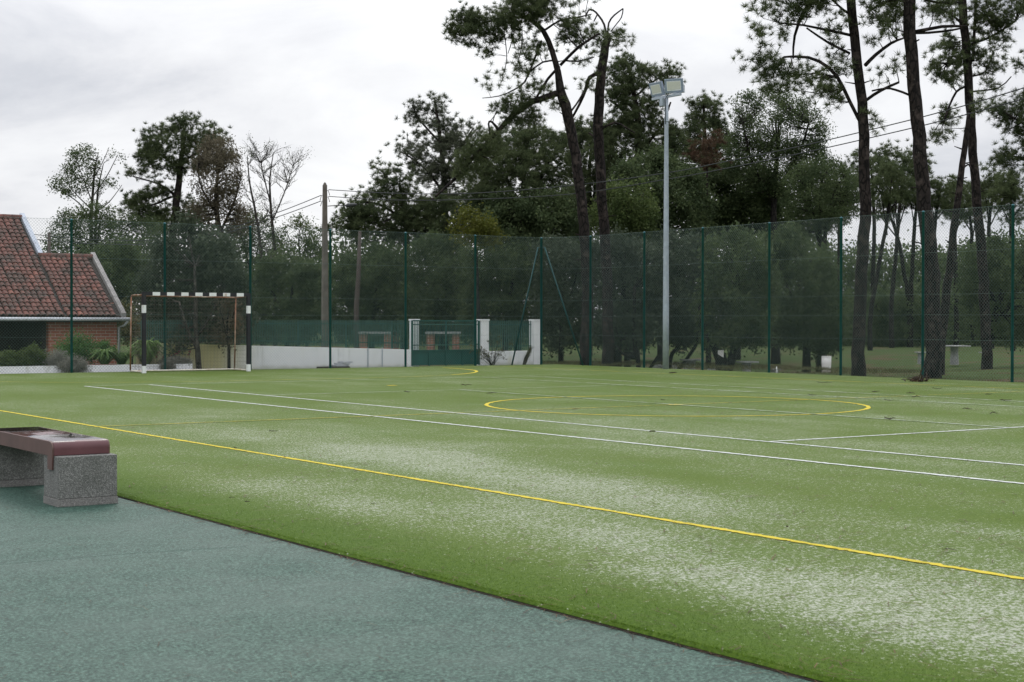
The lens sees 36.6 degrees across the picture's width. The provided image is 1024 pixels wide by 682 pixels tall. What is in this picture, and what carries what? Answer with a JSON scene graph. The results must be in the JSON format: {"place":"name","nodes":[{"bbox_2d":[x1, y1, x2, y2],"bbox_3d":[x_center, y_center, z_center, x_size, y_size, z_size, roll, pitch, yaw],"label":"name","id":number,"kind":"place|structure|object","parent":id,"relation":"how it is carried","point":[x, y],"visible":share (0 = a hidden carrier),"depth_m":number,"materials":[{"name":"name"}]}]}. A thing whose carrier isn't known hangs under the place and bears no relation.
{"place":"outdoors","nodes":[
{"label":"outdoors","id":0,"kind":"place"},
{"bbox_2d":[0,213,129,365],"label":"tiled house","id":1,"kind":"structure","parent":0,"point":[95,291],"depth_m":43.82,"materials":[{"name":"tile"}]},
{"bbox_2d":[0,485,810,681],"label":"rubber pavement","id":2,"kind":"structure","parent":0,"point":[205,592],"depth_m":6.95,"materials":[{"name":"teal rubber"}]},
{"bbox_2d":[0,427,117,506],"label":"park bench","id":3,"kind":"object","parent":2,"relation":"on","point":[67,469],"visible":1,"depth_m":11.37,"materials":[{"name":"concrete"}]},
{"bbox_2d":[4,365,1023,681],"bbox_3d":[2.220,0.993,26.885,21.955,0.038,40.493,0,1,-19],"label":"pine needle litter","id":4,"kind":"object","parent":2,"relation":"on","point":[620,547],"visible":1,"depth_m":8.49,"materials":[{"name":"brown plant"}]},
{"bbox_2d":[0,0,1023,322],"label":"sky","id":5,"kind":"structure","parent":0,"point":[332,77],"materials":[{"name":"white"}]},
{"bbox_2d":[117,330,1023,382],"bbox_3d":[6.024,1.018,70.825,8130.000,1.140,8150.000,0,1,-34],"label":"ground","id":6,"kind":"structure","parent":0,"point":[966,363],"depth_m":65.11,"materials":[{"name":"green plant"}]},
{"bbox_2d":[45,142,125,250],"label":"sparse acacia","id":7,"kind":"object","parent":6,"relation":"on","point":[68,191],"visible":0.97,"depth_m":73.87,"materials":[{"name":"green plant"}]},
{"bbox_2d":[0,364,192,373],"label":"planter","id":8,"kind":"object","parent":6,"relation":"on","point":[25,369],"visible":0.41,"depth_m":40.29,"materials":[{"name":"white paint"}]},
{"bbox_2d":[0,346,34,366],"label":"shrub","id":9,"kind":"object","parent":8,"relation":"in","point":[8,359],"visible":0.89,"depth_m":39.37,"materials":[{"name":"green plant"}]},
{"bbox_2d":[18,341,53,365],"bbox_3d":[-12.368,0.334,39.876,1.001,0.680,0.753,0,1,-34],"label":"shrub","id":10,"kind":"object","parent":8,"relation":"in","point":[35,348],"visible":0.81,"depth_m":39.77,"materials":[{"name":"green plant"}]},
{"bbox_2d":[37,347,69,365],"bbox_3d":[-11.835,0.399,40.098,0.854,0.531,0.919,0,1,27],"label":"lavender bush","id":11,"kind":"object","parent":8,"relation":"in","point":[57,358],"visible":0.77,"depth_m":39.94,"materials":[{"name":"grey plant"}]},
{"bbox_2d":[54,352,92,372],"bbox_3d":[-11.400,0.563,39.971,1.223,0.542,0.590,0,1,-34],"label":"lavender bush","id":12,"kind":"object","parent":8,"relation":"in","point":[77,365],"visible":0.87,"depth_m":39.94,"materials":[{"name":"grey plant"}]},
{"bbox_2d":[49,327,102,364],"bbox_3d":[-11.645,0.121,41.430,1.400,1.064,1.662,0,1,29],"label":"round shrub","id":13,"kind":"object","parent":8,"relation":"on","point":[81,344],"visible":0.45,"depth_m":41.27,"materials":[{"name":"green plant"}]},
{"bbox_2d":[88,346,127,363],"bbox_3d":[-10.789,0.373,40.898,1.354,0.488,1.528,0,1,-34],"label":"agapanthus","id":14,"kind":"object","parent":8,"relation":"in","point":[110,353],"visible":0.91,"depth_m":40.76,"materials":[{"name":"green plant"}]},
{"bbox_2d":[115,352,131,363],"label":"agapanthus","id":15,"kind":"object","parent":8,"relation":"in","point":[122,359],"visible":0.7,"depth_m":41.20,"materials":[{"name":"green plant"}]},
{"bbox_2d":[116,337,173,363],"bbox_3d":[-9.846,0.244,41.550,1.686,0.764,1.636,0,1,-5],"label":"agapanthus","id":16,"kind":"object","parent":8,"relation":"in","point":[152,347],"visible":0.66,"depth_m":41.34,"materials":[{"name":"green plant"}]},
{"bbox_2d":[157,354,193,363],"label":"lavender bush","id":17,"kind":"object","parent":8,"relation":"in","point":[179,360],"visible":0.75,"depth_m":41.84,"materials":[{"name":"grey plant"}]},
{"bbox_2d":[84,156,109,242],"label":"bare tree","id":18,"kind":"object","parent":6,"relation":"on","point":[98,194],"visible":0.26,"depth_m":76.96,"materials":[{"name":"grey plant"}]},
{"bbox_2d":[95,339,117,349],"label":"round shrub","id":19,"kind":"object","parent":6,"relation":"on","point":[103,347],"visible":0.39,"depth_m":41.88,"materials":[{"name":"green plant"}]},
{"bbox_2d":[39,197,175,258],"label":"oak tree","id":20,"kind":"object","parent":6,"relation":"on","point":[89,216],"visible":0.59,"depth_m":69.58,"materials":[{"name":"green plant"}]},
{"bbox_2d":[65,232,159,340],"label":"oak tree","id":21,"kind":"object","parent":6,"relation":"on","point":[109,262],"visible":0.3,"depth_m":63.17,"materials":[{"name":"green plant"}]},
{"bbox_2d":[117,296,151,363],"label":"tree","id":22,"kind":"object","parent":6,"relation":"on","point":[125,329],"visible":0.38,"depth_m":46.94,"materials":[{"name":"green plant"}]},
{"bbox_2d":[115,110,239,290],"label":"pine","id":23,"kind":"object","parent":6,"relation":"on","point":[152,151],"visible":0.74,"depth_m":75.66,"materials":[{"name":"green plant"}]},
{"bbox_2d":[126,208,263,368],"bbox_3d":[-8.807,-0.952,43.365,3.851,5.592,2.855,0,1,-22],"label":"olive tree","id":24,"kind":"object","parent":6,"relation":"on","point":[179,283],"visible":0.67,"depth_m":42.91,"materials":[{"name":"green plant"}]},
{"bbox_2d":[182,129,256,344],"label":"brown tree","id":25,"kind":"object","parent":6,"relation":"on","point":[219,161],"visible":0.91,"depth_m":71.70,"materials":[{"name":"grey plant"}]},
{"bbox_2d":[206,290,245,367],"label":"plum tree","id":26,"kind":"object","parent":6,"relation":"on","point":[223,334],"visible":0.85,"depth_m":42.21,"materials":[{"name":"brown plant"}]},
{"bbox_2d":[227,144,278,345],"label":"bare tree","id":27,"kind":"object","parent":6,"relation":"on","point":[256,218],"visible":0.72,"depth_m":70.96,"materials":[{"name":"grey plant"}]},
{"bbox_2d":[224,206,285,274],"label":"oak tree","id":28,"kind":"object","parent":6,"relation":"on","point":[244,249],"visible":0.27,"depth_m":77.58,"materials":[{"name":"green plant"}]},
{"bbox_2d":[136,343,410,368],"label":"garden wall","id":29,"kind":"structure","parent":6,"relation":"on","point":[207,355],"depth_m":44.37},
{"bbox_2d":[137,320,408,348],"bbox_3d":[-6.633,-0.167,44.291,8.534,0.888,0.095,0,1,-34],"label":"picket fence","id":30,"kind":"object","parent":29,"relation":"on","point":[298,341],"visible":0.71,"depth_m":44.88,"materials":[{"name":"green metal"}]},
{"bbox_2d":[242,133,314,345],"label":"bare tree","id":31,"kind":"object","parent":6,"relation":"on","point":[270,210],"visible":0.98,"depth_m":69.97,"materials":[{"name":"grey plant"}]},
{"bbox_2d":[240,245,344,346],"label":"oak tree","id":32,"kind":"object","parent":6,"relation":"on","point":[268,300],"visible":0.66,"depth_m":59.42,"materials":[{"name":"green plant"}]},
{"bbox_2d":[267,210,321,346],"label":"oak tree","id":33,"kind":"object","parent":6,"relation":"on","point":[309,249],"visible":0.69,"depth_m":69.88,"materials":[{"name":"green plant"}]},
{"bbox_2d":[320,182,356,346],"bbox_3d":[-6.239,-2.425,55.722,1.481,6.633,0.303,0,1,24],"label":"utility pole","id":34,"kind":"object","parent":6,"relation":"on","point":[324,243],"visible":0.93,"depth_m":55.90,"materials":[{"name":"wood"}]},
{"bbox_2d":[34,195,320,240],"bbox_3d":[-14.689,-4.603,59.940,17.542,1.471,0.141,0,1,28],"label":"power cable","id":35,"kind":"object","parent":34,"relation":"attached to","point":[208,234],"visible":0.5,"depth_m":57.90,"materials":[{"name":"black rubber"}]},
{"bbox_2d":[37,201,320,244],"bbox_3d":[-14.689,-4.427,59.940,17.542,1.416,0.141,0,1,28],"label":"power cable","id":36,"kind":"object","parent":34,"relation":"attached to","point":[217,235],"visible":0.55,"depth_m":57.55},
{"bbox_2d":[328,98,1023,200],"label":"power cable","id":37,"kind":"object","parent":34,"relation":"attached to","point":[698,173],"visible":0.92,"depth_m":45.23,"materials":[{"name":"black rubber"}]},
{"bbox_2d":[329,87,1023,193],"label":"power cable","id":38,"kind":"object","parent":34,"relation":"attached to","point":[695,167],"visible":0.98,"depth_m":45.32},
{"bbox_2d":[316,199,364,324],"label":"young pine","id":39,"kind":"object","parent":6,"relation":"on","point":[336,228],"visible":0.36,"depth_m":71.92,"materials":[{"name":"green plant"}]},
{"bbox_2d":[354,231,360,347],"bbox_3d":[-5.686,-1.586,56.988,0.280,4.927,0.222,0,1,-12],"label":"timber pole","id":40,"kind":"object","parent":6,"relation":"on","point":[356,298],"visible":0.64,"depth_m":56.93,"materials":[{"name":"brown wood"}]},
{"bbox_2d":[328,232,414,348],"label":"oak tree","id":41,"kind":"object","parent":6,"relation":"on","point":[343,287],"visible":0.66,"depth_m":61.18,"materials":[{"name":"green plant"}]},
{"bbox_2d":[358,332,390,348],"bbox_3d":[-4.845,0.137,55.006,1.166,0.930,0.760,0,1,0],"label":"picnic table","id":42,"kind":"object","parent":6,"relation":"on","point":[375,333],"visible":0.17,"depth_m":54.75,"materials":[{"name":"wood"}]},
{"bbox_2d":[332,157,474,348],"bbox_3d":[-4.103,-3.082,64.047,6.777,9.346,3.422,0,1,2],"label":"wide pine","id":43,"kind":"object","parent":6,"relation":"on","point":[406,216],"visible":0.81,"depth_m":63.59,"materials":[{"name":"green plant"}]},
{"bbox_2d":[409,319,419,366],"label":"gate pillar","id":44,"kind":"structure","parent":6,"relation":"on","point":[413,336],"depth_m":47.11,"materials":[{"name":"white paint"}]},
{"bbox_2d":[378,90,485,349],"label":"tall pine","id":45,"kind":"object","parent":6,"relation":"on","point":[447,141],"visible":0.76,"depth_m":65.87,"materials":[{"name":"green plant"}]},
{"bbox_2d":[393,227,483,349],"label":"oak tree","id":46,"kind":"object","parent":6,"relation":"on","point":[428,279],"visible":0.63,"depth_m":59.33,"materials":[{"name":"green plant"}]},
{"bbox_2d":[425,332,460,349],"bbox_3d":[-2.441,0.137,55.006,1.238,0.930,0.760,0,1,0],"label":"brick barbecue","id":47,"kind":"object","parent":6,"relation":"on","point":[444,333],"visible":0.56,"depth_m":54.75,"materials":[{"name":"brick"}]},
{"bbox_2d":[442,200,510,318],"bbox_3d":[-1.226,-1.651,53.937,2.012,6.730,2.026,0,1,-34],"label":"mimosa","id":48,"kind":"object","parent":6,"relation":"on","point":[480,226],"visible":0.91,"depth_m":53.85,"materials":[{"name":"green plant"}]},
{"bbox_2d":[476,319,489,364],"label":"gate pillar","id":49,"kind":"structure","parent":6,"relation":"on","point":[485,337],"depth_m":48.07,"materials":[{"name":"white paint"}]},
{"bbox_2d":[411,320,479,365],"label":"garden gate","id":50,"kind":"structure","parent":49,"relation":"attached to","point":[434,357],"depth_m":47.32,"materials":[{"name":"green metal"}]},
{"bbox_2d":[469,334,513,364],"bbox_3d":[-0.613,0.266,47.610,1.657,1.048,0.547,0,1,-34],"label":"twiggy shrub","id":51,"kind":"object","parent":6,"relation":"on","point":[489,360],"visible":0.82,"depth_m":47.60,"materials":[{"name":"grey plant"}]},
{"bbox_2d":[446,235,552,350],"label":"oak tree","id":52,"kind":"object","parent":6,"relation":"on","point":[499,296],"visible":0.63,"depth_m":56.17,"materials":[{"name":"green plant"}]},
{"bbox_2d":[489,351,532,364],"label":"garden wall","id":53,"kind":"structure","parent":6,"relation":"on","point":[515,361],"depth_m":48.68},
{"bbox_2d":[489,321,530,349],"bbox_3d":[-0.069,-0.180,48.759,1.670,0.927,0.045,0,1,-34],"label":"picket fence","id":54,"kind":"object","parent":53,"relation":"on","point":[498,346],"visible":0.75,"depth_m":48.73,"materials":[{"name":"green metal"}]},
{"bbox_2d":[0,364,1023,681],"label":"artificial turf","id":55,"kind":"structure","parent":6,"relation":"on","point":[940,508],"depth_m":12.59,"materials":[{"name":"green plastic"}]},
{"bbox_2d":[130,292,250,372],"bbox_3d":[-8.398,-0.227,40.408,2.975,2.062,0.945,0,1,-34],"label":"handball goal","id":56,"kind":"object","parent":55,"relation":"on","point":[143,295],"visible":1,"depth_m":40.55,"materials":[{"name":"black paint"}]},
{"bbox_2d":[0,217,540,373],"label":"chain link fence","id":57,"kind":"object","parent":55,"relation":"on","point":[71,299],"visible":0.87,"depth_m":42.60,"materials":[{"name":"green metal"}]},
{"bbox_2d":[0,410,1023,578],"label":"yellow touchline","id":58,"kind":"object","parent":55,"relation":"on","point":[912,560],"visible":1,"depth_m":10.59,"materials":[{"name":"yellow paint"}]},
{"bbox_2d":[88,385,1023,483],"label":"white tennis sideline","id":59,"kind":"object","parent":55,"relation":"on","point":[661,431],"visible":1,"depth_m":17.57,"materials":[{"name":"white paint"}]},
{"bbox_2d":[100,376,1021,426],"bbox_3d":[2.604,1.007,24.629,11.019,0.001,23.841,0,1,-34],"label":"worn white line","id":60,"kind":"object","parent":55,"relation":"on","point":[689,388],"visible":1,"depth_m":28.08,"materials":[{"name":"white paint"}]},
{"bbox_2d":[114,366,1020,425],"bbox_3d":[6.049,1.074,19.737,19.022,0.001,49.694,0,1,-34],"label":"worn yellow line","id":61,"kind":"object","parent":55,"relation":"on","point":[544,409],"visible":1,"depth_m":25.56,"materials":[{"name":"yellow paint"}]},
{"bbox_2d":[117,465,1023,681],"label":"turf fibres","id":62,"kind":"object","parent":55,"relation":"on","point":[582,612],"visible":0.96,"depth_m":7.46,"materials":[{"name":"plastic"}]},
{"bbox_2d":[649,78,684,368],"bbox_3d":[4.309,-3.256,43.549,0.420,8.144,1.317,0,1,-34],"label":"floodlight mast","id":63,"kind":"object","parent":55,"relation":"on","point":[671,87],"visible":0.97,"depth_m":43.47,"materials":[{"name":"metal"}]},
{"bbox_2d":[485,396,870,415],"bbox_3d":[2.593,1.012,24.601,6.065,0.001,6.075,0,1,-34],"label":"yellow centre circle","id":64,"kind":"object","parent":55,"relation":"on","point":[486,404],"visible":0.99,"depth_m":23.56,"materials":[{"name":"yellow paint"}]},
{"bbox_2d":[540,204,1023,381],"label":"chain link fence","id":65,"kind":"object","parent":55,"relation":"on","point":[841,254],"visible":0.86,"depth_m":40.04,"materials":[{"name":"green metal"}]},
{"bbox_2d":[901,364,935,381],"bbox_3d":[9.040,0.707,34.434,0.781,0.448,0.761,0,1,-34],"label":"dead branch","id":66,"kind":"object","parent":55,"relation":"on","point":[917,378],"visible":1,"depth_m":34.33,"materials":[{"name":"brown wood"}]},
{"bbox_2d":[457,115,587,350],"bbox_3d":[0.364,-3.561,60.092,5.061,10.403,5.344,0,1,-34],"label":"dense pine","id":67,"kind":"object","parent":6,"relation":"on","point":[530,150],"visible":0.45,"depth_m":59.23,"materials":[{"name":"green plant"}]},
{"bbox_2d":[435,0,621,364],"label":"stone pine","id":68,"kind":"object","parent":6,"relation":"on","point":[471,21],"visible":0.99,"depth_m":48.46,"materials":[{"name":"green plant"}]},
{"bbox_2d":[44,189,1023,346],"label":"distant wood","id":69,"kind":"object","parent":6,"relation":"on","point":[851,272],"visible":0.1,"depth_m":98.74,"materials":[{"name":"green plant"}]},
{"bbox_2d":[475,180,592,299],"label":"oak tree","id":70,"kind":"object","parent":6,"relation":"on","point":[529,213],"visible":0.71,"depth_m":57.53,"materials":[{"name":"green plant"}]},
{"bbox_2d":[529,319,539,363],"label":"gate pillar","id":71,"kind":"structure","parent":6,"relation":"on","point":[537,337],"depth_m":49.20,"materials":[{"name":"white paint"}]},
{"bbox_2d":[522,223,598,361],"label":"oak tree","id":72,"kind":"object","parent":6,"relation":"on","point":[546,317],"visible":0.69,"depth_m":53.64,"materials":[{"name":"green plant"}]},
{"bbox_2d":[559,112,619,355],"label":"dense pine","id":73,"kind":"object","parent":6,"relation":"on","point":[589,174],"visible":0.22,"depth_m":67.56,"materials":[{"name":"green plant"}]},
{"bbox_2d":[573,8,637,365],"bbox_3d":[3.071,-4.586,51.020,2.174,12.785,1.333,0,1,-23],"label":"broken pine","id":74,"kind":"object","parent":6,"relation":"on","point":[598,126],"visible":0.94,"depth_m":50.87,"materials":[{"name":"brown plant"}]},
{"bbox_2d":[571,221,659,366],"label":"oak tree","id":75,"kind":"object","parent":6,"relation":"on","point":[596,323],"visible":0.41,"depth_m":52.62,"materials":[{"name":"green plant"}]},
{"bbox_2d":[587,171,663,366],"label":"oak tree","id":76,"kind":"object","parent":6,"relation":"on","point":[638,214],"visible":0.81,"depth_m":55.43,"materials":[{"name":"green plant"}]},
{"bbox_2d":[581,49,688,355],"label":"tall pine","id":77,"kind":"object","parent":6,"relation":"on","point":[625,84],"visible":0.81,"depth_m":65.58,"materials":[{"name":"green plant"}]},
{"bbox_2d":[606,140,724,363],"bbox_3d":[5.908,-3.246,62.087,5.206,9.720,4.933,0,1,-34],"label":"oak tree","id":78,"kind":"object","parent":6,"relation":"on","point":[694,213],"visible":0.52,"depth_m":61.20,"materials":[{"name":"green plant"}]},
{"bbox_2d":[615,219,721,368],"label":"leaning oak","id":79,"kind":"object","parent":6,"relation":"on","point":[655,319],"visible":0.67,"depth_m":51.56,"materials":[{"name":"green plant"}]},
{"bbox_2d":[662,88,740,350],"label":"tall pine","id":80,"kind":"object","parent":6,"relation":"on","point":[713,119],"visible":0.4,"depth_m":73.66,"materials":[{"name":"green plant"}]},
{"bbox_2d":[682,128,732,368],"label":"dying pine","id":81,"kind":"object","parent":6,"relation":"on","point":[706,147],"visible":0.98,"depth_m":62.91,"materials":[{"name":"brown plant"}]},
{"bbox_2d":[685,217,789,370],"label":"forked oak","id":82,"kind":"object","parent":6,"relation":"on","point":[715,302],"visible":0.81,"depth_m":49.51,"materials":[{"name":"green plant"}]},
{"bbox_2d":[684,149,790,359],"bbox_3d":[9.715,-3.323,65.973,5.438,9.783,4.558,0,1,-34],"label":"oak tree","id":83,"kind":"object","parent":6,"relation":"on","point":[757,210],"visible":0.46,"depth_m":64.91,"materials":[{"name":"green plant"}]},
{"bbox_2d":[717,83,837,363],"bbox_3d":[11.061,-4.614,64.081,5.284,12.416,3.353,0,1,-13],"label":"oak tree","id":84,"kind":"object","parent":6,"relation":"on","point":[760,144],"visible":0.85,"depth_m":63.57,"materials":[{"name":"green plant"}]},
{"bbox_2d":[750,215,852,372],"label":"oak tree","id":85,"kind":"object","parent":6,"relation":"on","point":[796,331],"visible":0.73,"depth_m":54.44,"materials":[{"name":"green plant"}]},
{"bbox_2d":[776,152,859,372],"bbox_3d":[11.950,-2.928,60.056,4.236,9.134,3.381,0,1,-34],"label":"oak tree","id":86,"kind":"object","parent":6,"relation":"on","point":[816,208],"visible":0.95,"depth_m":59.63,"materials":[{"name":"green plant"}]},
{"bbox_2d":[731,0,917,375],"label":"tall pine","id":87,"kind":"object","parent":6,"relation":"on","point":[831,90],"visible":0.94,"depth_m":39.09,"materials":[{"name":"green plant"}]},
{"bbox_2d":[821,356,830,371],"bbox_3d":[9.657,0.724,47.497,0.307,0.524,0.307,0,1,-34],"label":"litter bin","id":88,"kind":"object","parent":6,"relation":"on","point":[827,361],"visible":0.73,"depth_m":47.37,"materials":[{"name":"beige paint"}]},
{"bbox_2d":[818,160,875,350],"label":"background pine","id":89,"kind":"object","parent":6,"relation":"on","point":[838,233],"visible":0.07,"depth_m":73.91,"materials":[{"name":"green plant"}]},
{"bbox_2d":[844,147,888,292],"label":"background pine","id":90,"kind":"object","parent":6,"relation":"on","point":[854,155],"visible":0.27,"depth_m":89.90,"materials":[{"name":"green plant"}]},
{"bbox_2d":[851,286,924,346],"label":"tree","id":91,"kind":"object","parent":6,"relation":"on","point":[875,322],"visible":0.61,"depth_m":84.32,"materials":[{"name":"green plant"}]},
{"bbox_2d":[871,185,910,346],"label":"background pine","id":92,"kind":"object","parent":6,"relation":"on","point":[879,210],"visible":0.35,"depth_m":83.90,"materials":[{"name":"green plant"}]},
{"bbox_2d":[867,157,915,350],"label":"background pine","id":93,"kind":"object","parent":6,"relation":"on","point":[891,171],"visible":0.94,"depth_m":75.89,"materials":[{"name":"green plant"}]},
{"bbox_2d":[869,138,937,347],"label":"background pine","id":94,"kind":"object","parent":6,"relation":"on","point":[906,158],"visible":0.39,"depth_m":81.89,"materials":[{"name":"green plant"}]},
{"bbox_2d":[845,0,968,378],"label":"tall pine","id":95,"kind":"object","parent":6,"relation":"on","point":[920,163],"visible":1,"depth_m":38.06,"materials":[{"name":"brown plant"}]},
{"bbox_2d":[901,177,938,346],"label":"background pine","id":96,"kind":"object","parent":6,"relation":"on","point":[911,205],"visible":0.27,"depth_m":83.90,"materials":[{"name":"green plant"}]},
{"bbox_2d":[911,173,970,231],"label":"background pine","id":97,"kind":"object","parent":6,"relation":"on","point":[938,186],"visible":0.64,"depth_m":83.86,"materials":[{"name":"green plant"}]},
{"bbox_2d":[933,178,982,344],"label":"background pine","id":98,"kind":"object","parent":6,"relation":"on","point":[964,216],"visible":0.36,"depth_m":87.89,"materials":[{"name":"green plant"}]},
{"bbox_2d":[946,345,970,364],"bbox_3d":[16.592,0.527,57.997,0.880,0.728,0.880,0,1,-11],"label":"picnic table","id":99,"kind":"object","parent":6,"relation":"on","point":[954,360],"visible":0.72,"depth_m":57.86,"materials":[{"name":"concrete"}]},
{"bbox_2d":[941,88,994,374],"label":"leaning pine","id":100,"kind":"object","parent":6,"relation":"on","point":[959,187],"visible":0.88,"depth_m":40.12,"materials":[{"name":"brown plant"}]},
{"bbox_2d":[943,180,995,345],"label":"background pine","id":101,"kind":"object","parent":6,"relation":"on","point":[971,221],"visible":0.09,"depth_m":91.91,"materials":[{"name":"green plant"}]},
{"bbox_2d":[919,0,1023,369],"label":"tall pine","id":102,"kind":"object","parent":6,"relation":"on","point":[968,54],"visible":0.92,"depth_m":50.86,"materials":[{"name":"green plant"}]},
{"bbox_2d":[951,230,1023,366],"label":"oak tree","id":103,"kind":"object","parent":6,"relation":"on","point":[965,283],"visible":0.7,"depth_m":52.68,"materials":[{"name":"green plant"}]},
{"bbox_2d":[977,1,1023,174],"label":"edge pine","id":104,"kind":"object","parent":6,"relation":"on","point":[1008,157],"visible":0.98,"depth_m":46.86,"materials":[{"name":"green plant"}]},
{"bbox_2d":[980,155,1023,348],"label":"background pine","id":105,"kind":"object","parent":6,"relation":"on","point":[987,184],"visible":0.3,"depth_m":79.87,"materials":[{"name":"green plant"}]},
{"bbox_2d":[981,167,1023,350],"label":"background pine","id":106,"kind":"object","parent":6,"relation":"on","point":[1011,188],"visible":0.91,"depth_m":75.76,"materials":[{"name":"green plant"}]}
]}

